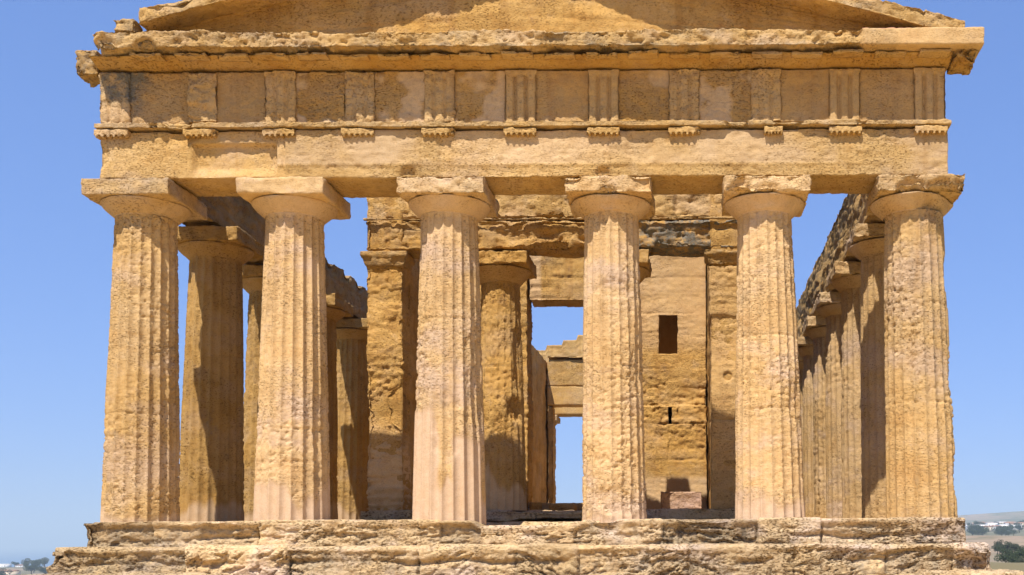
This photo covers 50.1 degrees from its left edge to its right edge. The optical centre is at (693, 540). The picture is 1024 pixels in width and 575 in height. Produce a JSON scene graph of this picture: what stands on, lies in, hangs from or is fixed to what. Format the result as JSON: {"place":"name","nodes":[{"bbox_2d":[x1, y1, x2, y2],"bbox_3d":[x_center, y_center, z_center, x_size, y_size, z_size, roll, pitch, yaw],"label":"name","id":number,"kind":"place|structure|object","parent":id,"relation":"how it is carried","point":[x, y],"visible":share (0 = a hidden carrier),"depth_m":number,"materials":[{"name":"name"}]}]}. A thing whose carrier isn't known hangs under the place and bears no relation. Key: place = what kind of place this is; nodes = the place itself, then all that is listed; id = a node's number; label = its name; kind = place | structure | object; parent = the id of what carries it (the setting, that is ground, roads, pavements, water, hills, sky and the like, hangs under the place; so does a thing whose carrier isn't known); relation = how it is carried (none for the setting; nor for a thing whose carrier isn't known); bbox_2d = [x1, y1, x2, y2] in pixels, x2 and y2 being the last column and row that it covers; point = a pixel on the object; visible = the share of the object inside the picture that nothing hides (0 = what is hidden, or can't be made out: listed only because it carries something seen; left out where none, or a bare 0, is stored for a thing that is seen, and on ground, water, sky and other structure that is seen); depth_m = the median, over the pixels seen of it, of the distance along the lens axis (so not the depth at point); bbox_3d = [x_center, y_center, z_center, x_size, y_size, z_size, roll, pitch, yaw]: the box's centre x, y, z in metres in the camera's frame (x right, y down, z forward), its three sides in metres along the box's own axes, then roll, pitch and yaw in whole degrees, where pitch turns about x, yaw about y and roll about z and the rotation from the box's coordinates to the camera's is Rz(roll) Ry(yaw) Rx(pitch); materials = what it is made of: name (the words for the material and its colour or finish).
{"place":"outdoors","nodes":[
{"label":"outdoors","id":0,"kind":"place"},
{"bbox_2d":[0,547,56,566],"bbox_3d":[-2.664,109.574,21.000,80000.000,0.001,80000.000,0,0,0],"label":"sea","id":1,"kind":"structure","parent":0,"point":[9,555],"depth_m":11168.09,"materials":[{"name":"blue liquid"}]},
{"bbox_2d":[0,511,1023,574],"bbox_3d":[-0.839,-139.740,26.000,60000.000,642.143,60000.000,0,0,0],"label":"ground","id":2,"kind":"structure","parent":0,"point":[990,537],"depth_m":1614.03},
{"bbox_2d":[0,568,11,574],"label":"tree","id":3,"kind":"object","parent":2,"relation":"on","point":[1,571],"visible":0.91,"depth_m":1272.15,"materials":[{"name":"green plant"}]},
{"bbox_2d":[0,564,11,566],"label":"house","id":4,"kind":"structure","parent":2,"relation":"on","point":[5,565],"depth_m":2142.00,"materials":[{"name":"white"}]},
{"bbox_2d":[3,570,20,574],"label":"house","id":5,"kind":"structure","parent":2,"relation":"on","point":[15,572],"depth_m":1396.16,"materials":[{"name":"ceramic"}]},
{"bbox_2d":[21,558,31,565],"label":"tree","id":6,"kind":"object","parent":2,"relation":"on","point":[28,561],"visible":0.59,"depth_m":1733.39,"materials":[{"name":"green plant"}]},
{"bbox_2d":[22,564,39,573],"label":"tree","id":7,"kind":"object","parent":2,"relation":"on","point":[31,568],"visible":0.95,"depth_m":1479.04,"materials":[{"name":"green plant"}]},
{"bbox_2d":[23,560,44,568],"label":"tree","id":8,"kind":"object","parent":2,"relation":"on","point":[34,563],"visible":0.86,"depth_m":1702.42,"materials":[{"name":"green plant"}]},
{"bbox_2d":[37,566,47,573],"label":"tree","id":9,"kind":"object","parent":2,"relation":"on","point":[43,570],"visible":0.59,"depth_m":1347.90,"materials":[{"name":"green plant"}]},
{"bbox_2d":[28,0,1023,574],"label":"doric temple","id":10,"kind":"structure","parent":2,"relation":"on","point":[638,180],"depth_m":20.44,"materials":[{"name":"stone"}]},
{"bbox_2d":[529,502,541,509],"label":"stone block","id":11,"kind":"structure","parent":10,"relation":"on","point":[535,505],"depth_m":29.36,"materials":[{"name":"brown stone"}]},
{"bbox_2d":[549,503,577,510],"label":"stone block","id":12,"kind":"structure","parent":10,"relation":"on","point":[563,507],"depth_m":28.93,"materials":[{"name":"brown stone"}]},
{"bbox_2d":[660,492,701,508],"bbox_3d":[-0.319,-1.042,27.852,1.077,0.484,0.468,0,0,-2],"label":"stone block","id":13,"kind":"object","parent":10,"relation":"on","point":[680,500],"depth_m":27.65,"materials":[{"name":"beige stone"}]},
{"bbox_2d":[967,528,978,535],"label":"tree","id":14,"kind":"object","parent":2,"relation":"on","point":[972,531],"visible":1,"depth_m":1496.14,"materials":[{"name":"green plant"}]},
{"bbox_2d":[972,526,988,534],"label":"tree","id":15,"kind":"object","parent":2,"relation":"on","point":[978,528],"visible":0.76,"depth_m":1653.93,"materials":[{"name":"green plant"}]},
{"bbox_2d":[978,529,988,535],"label":"tree","id":16,"kind":"object","parent":2,"relation":"on","point":[982,531],"visible":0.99,"depth_m":1503.59,"materials":[{"name":"green plant"}]},
{"bbox_2d":[991,544,998,553],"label":"tree","id":17,"kind":"object","parent":2,"relation":"on","point":[994,548],"visible":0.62,"depth_m":498.25,"materials":[{"name":"green plant"}]},
{"bbox_2d":[993,527,1007,535],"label":"tree","id":18,"kind":"object","parent":2,"relation":"on","point":[1001,531],"visible":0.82,"depth_m":1528.39,"materials":[{"name":"green plant"}]},
{"bbox_2d":[993,539,1007,544],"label":"tree","id":19,"kind":"object","parent":2,"relation":"on","point":[999,542],"visible":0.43,"depth_m":556.43,"materials":[{"name":"green plant"}]},
{"bbox_2d":[993,553,1017,562],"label":"tree","id":20,"kind":"object","parent":2,"relation":"on","point":[1003,557],"visible":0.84,"depth_m":328.94,"materials":[{"name":"green plant"}]},
{"bbox_2d":[999,541,1015,549],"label":"tree","id":21,"kind":"object","parent":2,"relation":"on","point":[1012,545],"visible":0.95,"depth_m":487.00,"materials":[{"name":"green plant"}]},
{"bbox_2d":[1002,549,1017,562],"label":"tree","id":22,"kind":"object","parent":2,"relation":"on","point":[1007,551],"visible":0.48,"depth_m":359.29,"materials":[{"name":"green plant"}]},
{"bbox_2d":[1007,556,1021,562],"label":"tree","id":23,"kind":"object","parent":2,"relation":"on","point":[1011,559],"visible":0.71,"depth_m":299.05,"materials":[{"name":"green plant"}]},
{"bbox_2d":[1008,550,1023,557],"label":"tree","id":24,"kind":"object","parent":2,"relation":"on","point":[1018,555],"visible":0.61,"depth_m":338.92,"materials":[{"name":"green plant"}]},
{"bbox_2d":[1015,556,1023,562],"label":"tree","id":25,"kind":"object","parent":2,"relation":"on","point":[1020,561],"visible":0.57,"depth_m":279.85,"materials":[{"name":"green plant"}]},
{"bbox_2d":[0,0,1023,547],"label":"sky","id":26,"kind":"structure","parent":0,"point":[56,243],"materials":[{"name":"blue"}]}
]}

